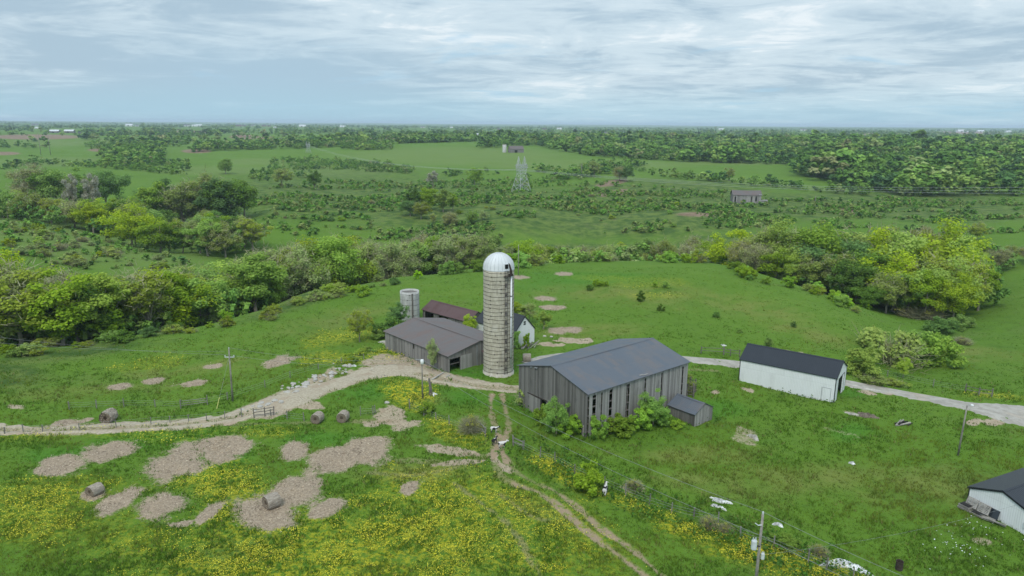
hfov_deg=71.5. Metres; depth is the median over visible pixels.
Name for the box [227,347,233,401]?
utility pole
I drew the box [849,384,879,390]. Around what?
scrap
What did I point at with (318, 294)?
shrub
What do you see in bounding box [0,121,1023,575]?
ground
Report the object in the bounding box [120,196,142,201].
broadleaf tree
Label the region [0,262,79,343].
broadleaf tree
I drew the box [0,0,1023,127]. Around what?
sky
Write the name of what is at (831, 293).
shrub
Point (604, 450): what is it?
cable
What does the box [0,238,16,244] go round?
shrub
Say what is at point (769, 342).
shrub
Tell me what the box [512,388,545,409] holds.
shrub
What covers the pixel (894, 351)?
shrub
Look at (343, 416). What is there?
hay bale
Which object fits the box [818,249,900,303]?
broadleaf tree
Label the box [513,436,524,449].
rail gate
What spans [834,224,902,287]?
broadleaf tree
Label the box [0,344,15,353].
shrub
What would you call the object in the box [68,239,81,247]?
shrub
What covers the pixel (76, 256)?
shrub
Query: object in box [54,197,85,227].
broadleaf tree
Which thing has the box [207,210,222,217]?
broadleaf tree
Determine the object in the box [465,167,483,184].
broadleaf tree
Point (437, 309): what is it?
rusty barn
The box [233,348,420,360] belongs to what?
cable
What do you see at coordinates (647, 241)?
broadleaf tree
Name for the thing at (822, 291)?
shrub
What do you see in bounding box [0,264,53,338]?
broadleaf tree
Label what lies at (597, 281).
shrub
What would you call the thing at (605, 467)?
cable
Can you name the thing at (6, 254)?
broadleaf tree
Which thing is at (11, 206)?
broadleaf tree
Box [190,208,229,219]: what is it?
broadleaf tree
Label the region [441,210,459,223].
broadleaf tree
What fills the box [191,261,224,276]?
broadleaf tree
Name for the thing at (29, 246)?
shrub
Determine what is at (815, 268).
broadleaf tree
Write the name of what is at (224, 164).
broadleaf tree
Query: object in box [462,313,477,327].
broadleaf tree
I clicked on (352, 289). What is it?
shrub
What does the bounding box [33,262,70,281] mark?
broadleaf tree
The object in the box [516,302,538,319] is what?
broadleaf tree
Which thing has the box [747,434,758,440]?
scrap
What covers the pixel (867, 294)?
shrub
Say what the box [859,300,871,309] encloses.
shrub
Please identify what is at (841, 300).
shrub
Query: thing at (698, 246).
broadleaf tree
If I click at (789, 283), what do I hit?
shrub
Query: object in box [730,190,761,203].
field barn
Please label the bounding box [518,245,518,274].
utility pole
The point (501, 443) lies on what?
calf
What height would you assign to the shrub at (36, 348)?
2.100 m
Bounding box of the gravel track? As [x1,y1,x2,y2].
[0,364,518,434]
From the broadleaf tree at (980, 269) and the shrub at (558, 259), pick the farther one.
the shrub at (558, 259)
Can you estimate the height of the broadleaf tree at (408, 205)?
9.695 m
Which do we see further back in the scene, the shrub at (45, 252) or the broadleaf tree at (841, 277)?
the shrub at (45, 252)
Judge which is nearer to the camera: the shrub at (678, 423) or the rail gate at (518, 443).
the rail gate at (518, 443)
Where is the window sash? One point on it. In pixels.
(995, 514)
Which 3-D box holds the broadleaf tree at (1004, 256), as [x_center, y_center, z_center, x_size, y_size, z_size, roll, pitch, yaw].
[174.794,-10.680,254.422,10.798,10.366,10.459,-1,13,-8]
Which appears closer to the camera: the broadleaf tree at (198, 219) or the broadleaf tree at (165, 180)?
the broadleaf tree at (198, 219)
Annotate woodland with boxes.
[0,121,1023,143]
[0,132,1023,195]
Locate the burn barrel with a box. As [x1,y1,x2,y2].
[895,559,903,570]
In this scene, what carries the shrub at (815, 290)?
on the ground at (556, 227)
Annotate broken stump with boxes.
[428,378,431,395]
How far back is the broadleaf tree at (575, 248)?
304.88 m
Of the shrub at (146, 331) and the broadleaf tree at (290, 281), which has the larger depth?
the broadleaf tree at (290, 281)
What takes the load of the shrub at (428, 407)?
on the ground at (556, 227)
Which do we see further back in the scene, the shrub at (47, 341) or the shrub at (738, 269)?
the shrub at (738, 269)
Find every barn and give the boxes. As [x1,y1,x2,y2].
[49,130,60,132]
[64,129,75,132]
[383,317,482,372]
[421,299,480,328]
[508,146,523,152]
[517,338,689,436]
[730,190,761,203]
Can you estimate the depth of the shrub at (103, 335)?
138.89 m
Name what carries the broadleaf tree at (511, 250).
on the ground at (556, 227)
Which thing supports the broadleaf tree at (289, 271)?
on the ground at (556, 227)
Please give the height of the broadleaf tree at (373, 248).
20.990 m
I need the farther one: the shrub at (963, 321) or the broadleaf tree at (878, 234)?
the broadleaf tree at (878, 234)
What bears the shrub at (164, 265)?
on the ground at (556, 227)
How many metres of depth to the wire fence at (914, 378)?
118.45 m
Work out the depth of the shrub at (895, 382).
116.74 m
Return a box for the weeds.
[381,346,885,575]
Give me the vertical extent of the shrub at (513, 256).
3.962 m
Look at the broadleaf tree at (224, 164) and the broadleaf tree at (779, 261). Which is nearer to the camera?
the broadleaf tree at (779, 261)
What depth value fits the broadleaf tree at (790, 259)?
218.80 m
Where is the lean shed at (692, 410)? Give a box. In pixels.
[667,393,713,426]
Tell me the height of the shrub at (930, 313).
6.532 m
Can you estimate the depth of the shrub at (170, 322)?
145.51 m
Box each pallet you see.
[957,505,972,511]
[958,503,974,509]
[966,496,979,508]
[977,502,991,515]
[981,515,995,522]
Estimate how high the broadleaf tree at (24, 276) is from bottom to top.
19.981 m
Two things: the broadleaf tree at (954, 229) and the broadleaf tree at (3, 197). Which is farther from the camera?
the broadleaf tree at (3, 197)
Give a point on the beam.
(996, 522)
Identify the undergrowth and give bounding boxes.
[0,196,1018,346]
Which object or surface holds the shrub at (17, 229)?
on the ground at (556, 227)
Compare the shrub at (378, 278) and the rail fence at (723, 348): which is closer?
the rail fence at (723, 348)
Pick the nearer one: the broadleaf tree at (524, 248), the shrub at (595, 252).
the shrub at (595, 252)
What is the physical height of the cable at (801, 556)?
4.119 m
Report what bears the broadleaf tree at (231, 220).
on the ground at (556, 227)
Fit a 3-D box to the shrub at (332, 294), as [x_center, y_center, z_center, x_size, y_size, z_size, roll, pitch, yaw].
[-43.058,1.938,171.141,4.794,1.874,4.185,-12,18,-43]
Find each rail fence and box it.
[700,346,739,357]
[965,383,993,396]
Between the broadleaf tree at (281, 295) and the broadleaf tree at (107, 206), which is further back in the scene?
the broadleaf tree at (107, 206)
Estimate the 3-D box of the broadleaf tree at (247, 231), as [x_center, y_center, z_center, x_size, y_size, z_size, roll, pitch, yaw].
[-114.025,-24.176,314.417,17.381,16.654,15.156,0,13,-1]
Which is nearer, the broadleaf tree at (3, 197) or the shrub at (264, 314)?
the shrub at (264, 314)
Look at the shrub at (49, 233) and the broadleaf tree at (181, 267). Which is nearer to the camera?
the broadleaf tree at (181, 267)
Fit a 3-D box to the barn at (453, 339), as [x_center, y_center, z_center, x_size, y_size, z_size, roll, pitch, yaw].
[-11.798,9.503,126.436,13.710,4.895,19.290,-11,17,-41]
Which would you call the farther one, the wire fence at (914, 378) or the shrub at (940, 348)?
the shrub at (940, 348)
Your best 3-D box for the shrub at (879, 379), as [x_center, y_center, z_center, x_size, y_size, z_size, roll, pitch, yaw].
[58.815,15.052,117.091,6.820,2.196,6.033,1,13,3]
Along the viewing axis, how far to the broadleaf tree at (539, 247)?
273.93 m
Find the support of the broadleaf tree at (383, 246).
on the ground at (556, 227)
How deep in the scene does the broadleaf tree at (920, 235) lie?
222.02 m
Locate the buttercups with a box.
[0,286,1010,575]
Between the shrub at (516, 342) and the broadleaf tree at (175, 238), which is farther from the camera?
the broadleaf tree at (175, 238)
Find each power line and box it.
[520,170,923,192]
[528,170,882,189]
[535,170,1003,187]
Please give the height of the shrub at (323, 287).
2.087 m
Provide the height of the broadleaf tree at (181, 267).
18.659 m
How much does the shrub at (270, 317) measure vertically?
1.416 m
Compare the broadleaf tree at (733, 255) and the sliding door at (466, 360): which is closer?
the sliding door at (466, 360)
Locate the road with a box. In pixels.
[522,353,1023,426]
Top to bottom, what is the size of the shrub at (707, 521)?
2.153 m
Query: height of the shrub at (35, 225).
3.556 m
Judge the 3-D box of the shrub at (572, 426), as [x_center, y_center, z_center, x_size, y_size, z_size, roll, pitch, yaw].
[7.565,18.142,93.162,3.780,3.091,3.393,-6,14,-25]
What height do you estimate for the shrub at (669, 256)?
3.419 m
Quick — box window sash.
[985,506,999,520]
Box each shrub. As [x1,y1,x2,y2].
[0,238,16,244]
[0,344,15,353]
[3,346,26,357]
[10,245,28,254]
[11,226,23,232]
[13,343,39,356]
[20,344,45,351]
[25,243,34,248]
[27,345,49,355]
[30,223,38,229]
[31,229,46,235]
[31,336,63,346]
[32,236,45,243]
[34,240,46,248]
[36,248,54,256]
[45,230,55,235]
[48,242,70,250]
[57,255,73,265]
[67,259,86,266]
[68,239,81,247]
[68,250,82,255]
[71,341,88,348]
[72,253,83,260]
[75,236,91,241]
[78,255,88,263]
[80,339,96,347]
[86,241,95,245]
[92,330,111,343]
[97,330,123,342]
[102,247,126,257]
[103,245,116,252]
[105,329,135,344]
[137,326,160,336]
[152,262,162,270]
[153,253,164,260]
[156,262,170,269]
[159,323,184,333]
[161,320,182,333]
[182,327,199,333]
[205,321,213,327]
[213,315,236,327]
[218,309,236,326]
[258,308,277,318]
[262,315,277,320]
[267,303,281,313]
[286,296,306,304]
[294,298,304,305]
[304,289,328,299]
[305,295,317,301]
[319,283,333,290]
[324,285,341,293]
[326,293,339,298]
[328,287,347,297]
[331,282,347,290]
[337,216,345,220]
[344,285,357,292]
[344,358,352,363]
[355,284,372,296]
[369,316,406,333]
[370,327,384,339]
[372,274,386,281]
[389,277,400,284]
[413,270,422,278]
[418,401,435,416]
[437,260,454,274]
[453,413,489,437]
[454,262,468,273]
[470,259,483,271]
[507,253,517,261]
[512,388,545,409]
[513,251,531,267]
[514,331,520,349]
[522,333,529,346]
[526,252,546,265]
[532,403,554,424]
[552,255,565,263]
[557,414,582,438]
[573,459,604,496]
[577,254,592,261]
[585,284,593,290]
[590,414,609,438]
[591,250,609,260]
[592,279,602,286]
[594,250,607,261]
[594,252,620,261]
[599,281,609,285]
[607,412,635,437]
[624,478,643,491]
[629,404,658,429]
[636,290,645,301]
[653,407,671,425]
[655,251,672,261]
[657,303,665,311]
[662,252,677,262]
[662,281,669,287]
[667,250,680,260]
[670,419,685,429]
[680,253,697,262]
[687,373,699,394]
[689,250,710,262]
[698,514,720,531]
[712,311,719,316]
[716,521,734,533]
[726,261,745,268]
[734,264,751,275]
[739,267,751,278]
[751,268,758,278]
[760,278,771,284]
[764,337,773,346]
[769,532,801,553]
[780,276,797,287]
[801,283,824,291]
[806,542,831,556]
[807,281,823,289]
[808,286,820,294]
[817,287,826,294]
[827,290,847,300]
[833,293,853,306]
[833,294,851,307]
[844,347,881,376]
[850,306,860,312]
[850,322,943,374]
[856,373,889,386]
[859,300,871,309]
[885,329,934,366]
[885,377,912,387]
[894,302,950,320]
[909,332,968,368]
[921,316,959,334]
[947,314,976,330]
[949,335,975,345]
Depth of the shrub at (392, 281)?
181.84 m
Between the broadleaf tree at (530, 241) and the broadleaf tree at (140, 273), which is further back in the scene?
the broadleaf tree at (530, 241)
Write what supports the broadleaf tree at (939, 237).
on the ground at (556, 227)
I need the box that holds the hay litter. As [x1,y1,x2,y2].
[30,274,579,536]
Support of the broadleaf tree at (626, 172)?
on the ground at (556, 227)
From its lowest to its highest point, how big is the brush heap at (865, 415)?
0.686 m
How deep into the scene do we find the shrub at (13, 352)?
127.16 m
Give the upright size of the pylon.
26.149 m
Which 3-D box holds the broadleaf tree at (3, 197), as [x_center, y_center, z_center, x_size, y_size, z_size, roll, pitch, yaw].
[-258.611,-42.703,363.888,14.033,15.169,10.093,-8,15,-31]
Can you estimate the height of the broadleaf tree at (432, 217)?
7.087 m
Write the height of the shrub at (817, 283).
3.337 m
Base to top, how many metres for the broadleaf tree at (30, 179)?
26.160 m
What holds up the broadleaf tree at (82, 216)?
on the ground at (556, 227)
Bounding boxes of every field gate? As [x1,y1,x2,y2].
[180,395,207,407]
[253,406,273,417]
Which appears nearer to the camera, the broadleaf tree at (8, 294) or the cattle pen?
the cattle pen
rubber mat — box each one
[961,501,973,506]
[972,509,982,515]
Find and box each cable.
[1,337,216,354]
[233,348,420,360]
[423,360,762,511]
[423,365,758,534]
[762,536,840,575]
[764,512,901,575]
[771,505,1014,553]
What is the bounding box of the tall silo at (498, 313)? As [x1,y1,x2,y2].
[483,252,514,377]
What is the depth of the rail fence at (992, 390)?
109.78 m
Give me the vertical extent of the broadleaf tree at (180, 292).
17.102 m
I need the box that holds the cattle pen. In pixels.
[686,374,696,397]
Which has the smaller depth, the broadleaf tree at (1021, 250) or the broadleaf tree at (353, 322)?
the broadleaf tree at (353, 322)
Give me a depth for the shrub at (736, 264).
198.91 m
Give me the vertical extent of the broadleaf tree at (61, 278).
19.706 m
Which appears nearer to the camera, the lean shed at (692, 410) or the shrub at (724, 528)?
the shrub at (724, 528)
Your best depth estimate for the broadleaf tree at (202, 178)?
403.26 m
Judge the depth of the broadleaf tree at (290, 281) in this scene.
197.79 m
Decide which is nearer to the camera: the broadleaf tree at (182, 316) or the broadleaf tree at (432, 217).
the broadleaf tree at (182, 316)
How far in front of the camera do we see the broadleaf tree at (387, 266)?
242.68 m
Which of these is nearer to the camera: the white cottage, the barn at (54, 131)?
the white cottage
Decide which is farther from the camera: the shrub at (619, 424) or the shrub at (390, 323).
the shrub at (390, 323)
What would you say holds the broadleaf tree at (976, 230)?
on the ground at (556, 227)
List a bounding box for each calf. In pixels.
[490,426,500,432]
[497,440,508,448]
[602,481,607,496]
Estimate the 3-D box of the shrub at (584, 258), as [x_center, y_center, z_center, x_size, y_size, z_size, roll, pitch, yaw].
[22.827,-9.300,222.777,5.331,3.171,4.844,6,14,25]
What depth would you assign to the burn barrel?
67.88 m
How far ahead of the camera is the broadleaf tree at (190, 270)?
235.97 m
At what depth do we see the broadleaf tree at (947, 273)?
189.05 m
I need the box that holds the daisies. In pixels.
[934,515,1006,558]
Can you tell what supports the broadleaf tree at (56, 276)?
on the ground at (556, 227)
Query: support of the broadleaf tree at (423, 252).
on the ground at (556, 227)
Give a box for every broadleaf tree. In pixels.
[0,189,16,217]
[0,247,64,275]
[0,257,49,346]
[0,259,55,346]
[0,260,39,273]
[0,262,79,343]
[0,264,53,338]
[3,160,46,194]
[4,196,25,219]
[6,189,41,219]
[9,266,99,345]
[18,282,123,342]
[25,169,80,197]
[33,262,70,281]
[36,165,98,201]
[37,196,65,223]
[38,268,77,283]
[43,266,98,287]
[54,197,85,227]
[61,172,78,201]
[61,273,137,338]
[66,199,108,230]
[70,202,106,232]
[74,272,135,332]
[78,170,130,203]
[80,173,101,200]
[91,197,122,227]
[94,197,105,205]
[95,201,164,246]
[105,270,141,304]
[106,199,148,217]
[106,268,146,281]
[110,197,144,206]
[110,201,148,224]
[110,267,174,322]
[114,266,221,331]
[114,276,134,281]
[115,282,165,332]
[117,259,163,276]
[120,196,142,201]
[133,178,187,215]
[133,216,181,252]
[134,181,169,210]
[140,200,167,215]
[141,206,167,233]
[149,209,179,225]
[153,270,211,325]
[157,259,192,272]
[158,179,202,221]
[158,266,181,277]
[162,217,187,228]
[166,175,226,216]
[166,227,190,252]
[167,277,230,325]
[171,269,228,295]
[175,268,209,280]
[177,261,210,274]
[179,215,213,238]
[180,218,215,253]
[181,218,228,255]
[186,164,223,212]
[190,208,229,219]
[191,178,243,216]
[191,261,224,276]
[193,220,245,256]
[193,259,233,287]
[201,179,259,219]
[201,212,231,247]
[205,275,219,280]
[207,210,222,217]
[213,215,247,233]
[216,158,232,173]
[216,241,301,305]
[218,243,294,302]
[219,263,287,310]
[222,251,287,311]
[224,239,286,305]
[228,214,256,247]
[229,179,258,216]
[233,217,274,250]
[271,168,294,184]
[273,244,292,296]
[274,250,298,302]
[280,238,336,296]
[284,235,348,292]
[287,243,335,297]
[299,235,365,289]
[306,170,322,187]
[319,240,358,283]
[333,234,379,285]
[343,234,360,248]
[343,307,376,341]
[351,237,383,283]
[352,239,384,277]
[374,241,409,278]
[378,245,400,274]
[382,242,426,278]
[387,302,409,322]
[398,200,416,215]
[399,236,434,275]
[403,187,421,202]
[403,239,432,275]
[409,227,430,243]
[412,201,432,218]
[418,187,437,206]
[422,227,448,273]
[422,235,444,274]
[425,171,438,184]
[425,231,466,273]
[425,334,439,370]
[428,213,436,221]
[431,188,453,211]
[439,235,463,270]
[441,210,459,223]
[447,192,458,210]
[449,231,469,267]
[449,232,474,269]
[461,231,499,266]
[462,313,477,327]
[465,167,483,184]
[465,209,478,221]
[475,229,502,256]
[476,210,489,218]
[489,243,516,253]
[504,238,533,250]
[509,240,543,257]
[514,301,524,313]
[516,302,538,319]
[529,241,548,257]
[533,310,551,328]
[538,246,559,257]
[540,395,569,433]
[569,247,588,252]
[573,244,588,254]
[586,246,605,257]
[588,160,602,176]
[602,242,630,258]
[612,166,623,180]
[617,166,634,181]
[632,238,667,255]
[637,388,670,424]
[639,236,679,260]
[676,240,696,254]
[683,232,712,248]
[687,239,717,250]
[692,241,717,250]
[693,247,716,263]
[704,228,754,265]
[723,167,734,180]
[726,236,757,264]
[738,240,778,270]
[743,223,786,255]
[754,215,812,273]
[757,248,796,278]
[781,225,819,260]
[783,254,810,283]
[786,220,855,281]
[792,236,876,290]
[794,248,832,286]
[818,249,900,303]
[821,250,857,287]
[823,224,939,305]
[825,258,869,297]
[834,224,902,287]
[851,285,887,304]
[852,249,956,311]
[862,270,911,313]
[865,230,945,308]
[868,211,936,260]
[886,268,935,316]
[890,226,941,262]
[891,249,967,279]
[895,357,912,377]
[905,215,996,271]
[907,255,993,314]
[908,270,947,318]
[913,226,989,263]
[918,225,932,233]
[932,270,986,316]
[940,234,989,265]
[943,254,1000,313]
[968,222,990,239]
[976,243,991,263]
[976,262,1002,310]
[988,245,1014,268]
[1004,244,1018,257]
[1017,246,1023,256]
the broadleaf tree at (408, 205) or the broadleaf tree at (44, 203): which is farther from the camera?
the broadleaf tree at (408, 205)
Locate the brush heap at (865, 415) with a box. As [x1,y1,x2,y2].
[857,412,879,418]
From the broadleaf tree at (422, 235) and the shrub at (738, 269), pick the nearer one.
the shrub at (738, 269)
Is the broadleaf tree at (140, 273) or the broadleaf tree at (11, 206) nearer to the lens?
the broadleaf tree at (140, 273)
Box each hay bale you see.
[85,482,104,496]
[99,408,117,422]
[262,492,281,509]
[310,411,324,423]
[336,410,349,422]
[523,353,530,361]
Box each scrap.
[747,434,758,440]
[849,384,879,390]
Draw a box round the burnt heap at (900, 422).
[894,419,912,425]
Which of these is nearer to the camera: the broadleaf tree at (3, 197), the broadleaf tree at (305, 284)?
the broadleaf tree at (305, 284)
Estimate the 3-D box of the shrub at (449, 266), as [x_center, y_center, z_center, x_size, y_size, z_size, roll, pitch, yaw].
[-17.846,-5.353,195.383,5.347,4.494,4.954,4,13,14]
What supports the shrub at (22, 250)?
on the ground at (556, 227)
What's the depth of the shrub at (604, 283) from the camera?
178.60 m
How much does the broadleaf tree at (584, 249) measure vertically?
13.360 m
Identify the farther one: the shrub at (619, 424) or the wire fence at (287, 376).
the wire fence at (287, 376)
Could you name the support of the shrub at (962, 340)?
on the ground at (556, 227)
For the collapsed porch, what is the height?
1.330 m
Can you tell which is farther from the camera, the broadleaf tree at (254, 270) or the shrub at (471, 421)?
the broadleaf tree at (254, 270)
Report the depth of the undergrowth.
225.49 m
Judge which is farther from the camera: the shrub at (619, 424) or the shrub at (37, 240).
the shrub at (37, 240)
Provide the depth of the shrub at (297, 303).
162.30 m
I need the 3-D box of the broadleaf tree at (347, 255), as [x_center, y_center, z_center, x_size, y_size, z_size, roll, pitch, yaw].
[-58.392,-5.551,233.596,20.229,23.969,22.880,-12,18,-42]
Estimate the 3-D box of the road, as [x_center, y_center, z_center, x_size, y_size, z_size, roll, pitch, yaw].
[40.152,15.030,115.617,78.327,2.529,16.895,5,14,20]
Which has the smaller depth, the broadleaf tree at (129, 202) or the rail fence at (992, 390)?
the rail fence at (992, 390)
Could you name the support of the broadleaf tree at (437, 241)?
on the ground at (556, 227)
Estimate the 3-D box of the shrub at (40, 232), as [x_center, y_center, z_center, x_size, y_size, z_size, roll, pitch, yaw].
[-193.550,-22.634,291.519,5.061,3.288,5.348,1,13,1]
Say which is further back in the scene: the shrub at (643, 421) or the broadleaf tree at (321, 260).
the broadleaf tree at (321, 260)
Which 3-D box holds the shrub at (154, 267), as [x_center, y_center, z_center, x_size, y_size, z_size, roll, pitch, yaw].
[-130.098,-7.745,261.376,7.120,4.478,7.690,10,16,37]
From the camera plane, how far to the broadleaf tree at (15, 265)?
198.36 m
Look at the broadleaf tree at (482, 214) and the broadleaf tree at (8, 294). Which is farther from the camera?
the broadleaf tree at (482, 214)
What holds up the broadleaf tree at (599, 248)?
on the ground at (556, 227)
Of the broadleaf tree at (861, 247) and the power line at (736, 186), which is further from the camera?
the power line at (736, 186)
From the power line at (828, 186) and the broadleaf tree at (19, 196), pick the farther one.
the power line at (828, 186)
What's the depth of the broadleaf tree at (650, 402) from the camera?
95.62 m
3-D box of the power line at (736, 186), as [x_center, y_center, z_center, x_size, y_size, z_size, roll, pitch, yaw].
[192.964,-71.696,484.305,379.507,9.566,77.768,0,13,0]
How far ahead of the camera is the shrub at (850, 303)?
166.06 m
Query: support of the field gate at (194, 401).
on the ground at (556, 227)
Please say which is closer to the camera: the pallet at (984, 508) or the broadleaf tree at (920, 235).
the pallet at (984, 508)
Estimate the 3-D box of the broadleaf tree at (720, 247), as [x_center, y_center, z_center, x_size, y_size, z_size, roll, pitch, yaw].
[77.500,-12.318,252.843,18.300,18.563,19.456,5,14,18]
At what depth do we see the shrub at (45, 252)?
260.39 m
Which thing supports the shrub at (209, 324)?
on the ground at (556, 227)
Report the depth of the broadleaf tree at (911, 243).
206.40 m
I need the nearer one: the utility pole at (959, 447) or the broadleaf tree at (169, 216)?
the utility pole at (959, 447)
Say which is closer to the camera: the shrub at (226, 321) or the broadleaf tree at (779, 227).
the shrub at (226, 321)
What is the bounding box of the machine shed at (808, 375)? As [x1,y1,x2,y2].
[738,343,847,402]
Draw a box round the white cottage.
[476,311,534,346]
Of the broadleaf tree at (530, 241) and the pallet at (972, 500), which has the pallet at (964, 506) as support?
the pallet at (972, 500)
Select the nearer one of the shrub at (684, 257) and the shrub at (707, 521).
the shrub at (707, 521)
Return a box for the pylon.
[511,156,529,191]
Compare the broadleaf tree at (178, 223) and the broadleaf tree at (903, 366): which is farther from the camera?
the broadleaf tree at (178, 223)
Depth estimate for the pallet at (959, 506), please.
78.33 m
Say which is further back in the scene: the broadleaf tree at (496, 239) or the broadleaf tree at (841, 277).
the broadleaf tree at (496, 239)
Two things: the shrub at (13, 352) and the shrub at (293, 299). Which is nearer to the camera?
the shrub at (13, 352)
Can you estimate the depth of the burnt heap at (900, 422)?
99.10 m
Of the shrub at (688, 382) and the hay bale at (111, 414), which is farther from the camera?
the shrub at (688, 382)
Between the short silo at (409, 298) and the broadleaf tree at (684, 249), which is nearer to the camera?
the short silo at (409, 298)
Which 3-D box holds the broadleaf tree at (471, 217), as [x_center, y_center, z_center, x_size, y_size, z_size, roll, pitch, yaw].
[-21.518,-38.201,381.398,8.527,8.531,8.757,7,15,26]
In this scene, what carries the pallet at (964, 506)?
on the pallet at (959, 506)
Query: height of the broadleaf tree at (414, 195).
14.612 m
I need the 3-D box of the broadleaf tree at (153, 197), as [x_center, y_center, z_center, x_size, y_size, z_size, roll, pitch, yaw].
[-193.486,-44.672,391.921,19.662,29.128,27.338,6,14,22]
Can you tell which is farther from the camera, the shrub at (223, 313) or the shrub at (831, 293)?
the shrub at (831, 293)
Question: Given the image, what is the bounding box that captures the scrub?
[0,176,1023,271]
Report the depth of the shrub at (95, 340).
141.96 m
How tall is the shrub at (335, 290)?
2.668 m
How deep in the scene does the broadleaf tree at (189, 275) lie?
179.42 m
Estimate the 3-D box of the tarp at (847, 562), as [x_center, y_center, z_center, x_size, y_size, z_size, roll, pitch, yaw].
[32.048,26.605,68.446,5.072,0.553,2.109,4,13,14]
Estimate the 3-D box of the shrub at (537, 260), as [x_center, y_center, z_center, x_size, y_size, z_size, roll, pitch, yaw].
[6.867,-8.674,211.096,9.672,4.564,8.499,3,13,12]
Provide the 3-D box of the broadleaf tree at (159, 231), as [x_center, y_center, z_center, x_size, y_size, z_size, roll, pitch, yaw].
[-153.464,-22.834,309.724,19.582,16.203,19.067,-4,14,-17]
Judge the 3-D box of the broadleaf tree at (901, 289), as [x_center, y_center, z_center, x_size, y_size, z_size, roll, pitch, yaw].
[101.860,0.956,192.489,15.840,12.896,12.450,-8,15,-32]
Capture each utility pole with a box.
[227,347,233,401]
[417,359,423,397]
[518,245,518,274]
[751,511,764,575]
[957,404,973,455]
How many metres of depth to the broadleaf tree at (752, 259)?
227.98 m
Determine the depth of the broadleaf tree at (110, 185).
434.64 m
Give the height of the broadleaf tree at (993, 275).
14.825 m
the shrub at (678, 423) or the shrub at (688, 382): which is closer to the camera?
the shrub at (678, 423)
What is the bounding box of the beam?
[987,518,1006,525]
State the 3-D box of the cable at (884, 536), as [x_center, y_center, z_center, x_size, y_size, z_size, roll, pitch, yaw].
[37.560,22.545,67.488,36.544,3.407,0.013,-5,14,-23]
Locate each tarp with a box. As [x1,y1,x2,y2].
[709,497,732,503]
[710,503,726,510]
[772,522,782,527]
[820,558,873,575]
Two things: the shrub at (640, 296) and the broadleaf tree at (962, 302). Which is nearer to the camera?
the shrub at (640, 296)
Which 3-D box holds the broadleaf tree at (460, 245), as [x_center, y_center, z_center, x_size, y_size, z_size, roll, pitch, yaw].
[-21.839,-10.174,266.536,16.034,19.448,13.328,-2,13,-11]
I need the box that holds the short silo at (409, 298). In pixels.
[400,289,419,320]
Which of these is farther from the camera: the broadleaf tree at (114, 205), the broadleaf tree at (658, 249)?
the broadleaf tree at (114, 205)
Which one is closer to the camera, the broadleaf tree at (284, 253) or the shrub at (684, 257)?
the shrub at (684, 257)
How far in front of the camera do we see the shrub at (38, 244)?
268.39 m
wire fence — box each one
[1,408,241,433]
[68,398,180,408]
[207,354,363,400]
[270,409,304,420]
[409,399,484,433]
[512,435,854,575]
[879,369,965,388]
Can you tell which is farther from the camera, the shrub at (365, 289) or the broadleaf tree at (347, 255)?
the broadleaf tree at (347, 255)
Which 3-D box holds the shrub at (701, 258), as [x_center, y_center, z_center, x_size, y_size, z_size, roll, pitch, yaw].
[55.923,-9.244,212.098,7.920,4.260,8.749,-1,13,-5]
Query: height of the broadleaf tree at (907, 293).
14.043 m
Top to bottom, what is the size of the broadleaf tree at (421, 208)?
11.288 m
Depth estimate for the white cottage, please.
132.50 m
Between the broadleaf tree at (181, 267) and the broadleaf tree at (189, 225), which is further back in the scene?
the broadleaf tree at (189, 225)
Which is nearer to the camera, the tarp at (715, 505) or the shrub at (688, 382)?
the tarp at (715, 505)
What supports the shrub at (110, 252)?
on the ground at (556, 227)
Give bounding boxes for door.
[461,353,471,369]
[528,394,539,412]
[821,387,830,401]
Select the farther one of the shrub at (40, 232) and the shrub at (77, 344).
the shrub at (40, 232)
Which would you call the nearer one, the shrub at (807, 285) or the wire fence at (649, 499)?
the wire fence at (649, 499)
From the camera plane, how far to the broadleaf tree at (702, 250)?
264.15 m
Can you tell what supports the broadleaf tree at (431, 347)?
on the ground at (556, 227)
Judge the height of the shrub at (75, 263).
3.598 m
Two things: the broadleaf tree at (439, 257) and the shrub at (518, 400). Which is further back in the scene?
the broadleaf tree at (439, 257)
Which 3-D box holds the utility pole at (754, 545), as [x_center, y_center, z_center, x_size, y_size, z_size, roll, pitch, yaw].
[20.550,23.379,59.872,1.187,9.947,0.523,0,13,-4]
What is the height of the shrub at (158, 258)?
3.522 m
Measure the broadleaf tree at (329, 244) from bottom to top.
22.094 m
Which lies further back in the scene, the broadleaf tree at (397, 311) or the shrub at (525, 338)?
the broadleaf tree at (397, 311)
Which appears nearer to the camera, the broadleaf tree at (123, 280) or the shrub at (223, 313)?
the shrub at (223, 313)
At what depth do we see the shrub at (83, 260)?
258.95 m
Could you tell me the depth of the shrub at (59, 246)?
271.36 m
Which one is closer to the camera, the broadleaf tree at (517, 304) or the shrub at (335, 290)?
the broadleaf tree at (517, 304)
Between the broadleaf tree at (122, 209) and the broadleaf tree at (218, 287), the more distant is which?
the broadleaf tree at (122, 209)
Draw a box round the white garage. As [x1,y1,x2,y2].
[967,468,1023,534]
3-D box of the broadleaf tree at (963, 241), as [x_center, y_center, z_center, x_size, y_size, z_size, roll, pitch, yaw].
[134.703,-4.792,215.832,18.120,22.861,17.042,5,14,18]
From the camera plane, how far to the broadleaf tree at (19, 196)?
346.97 m
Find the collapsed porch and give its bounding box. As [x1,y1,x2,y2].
[520,340,539,349]

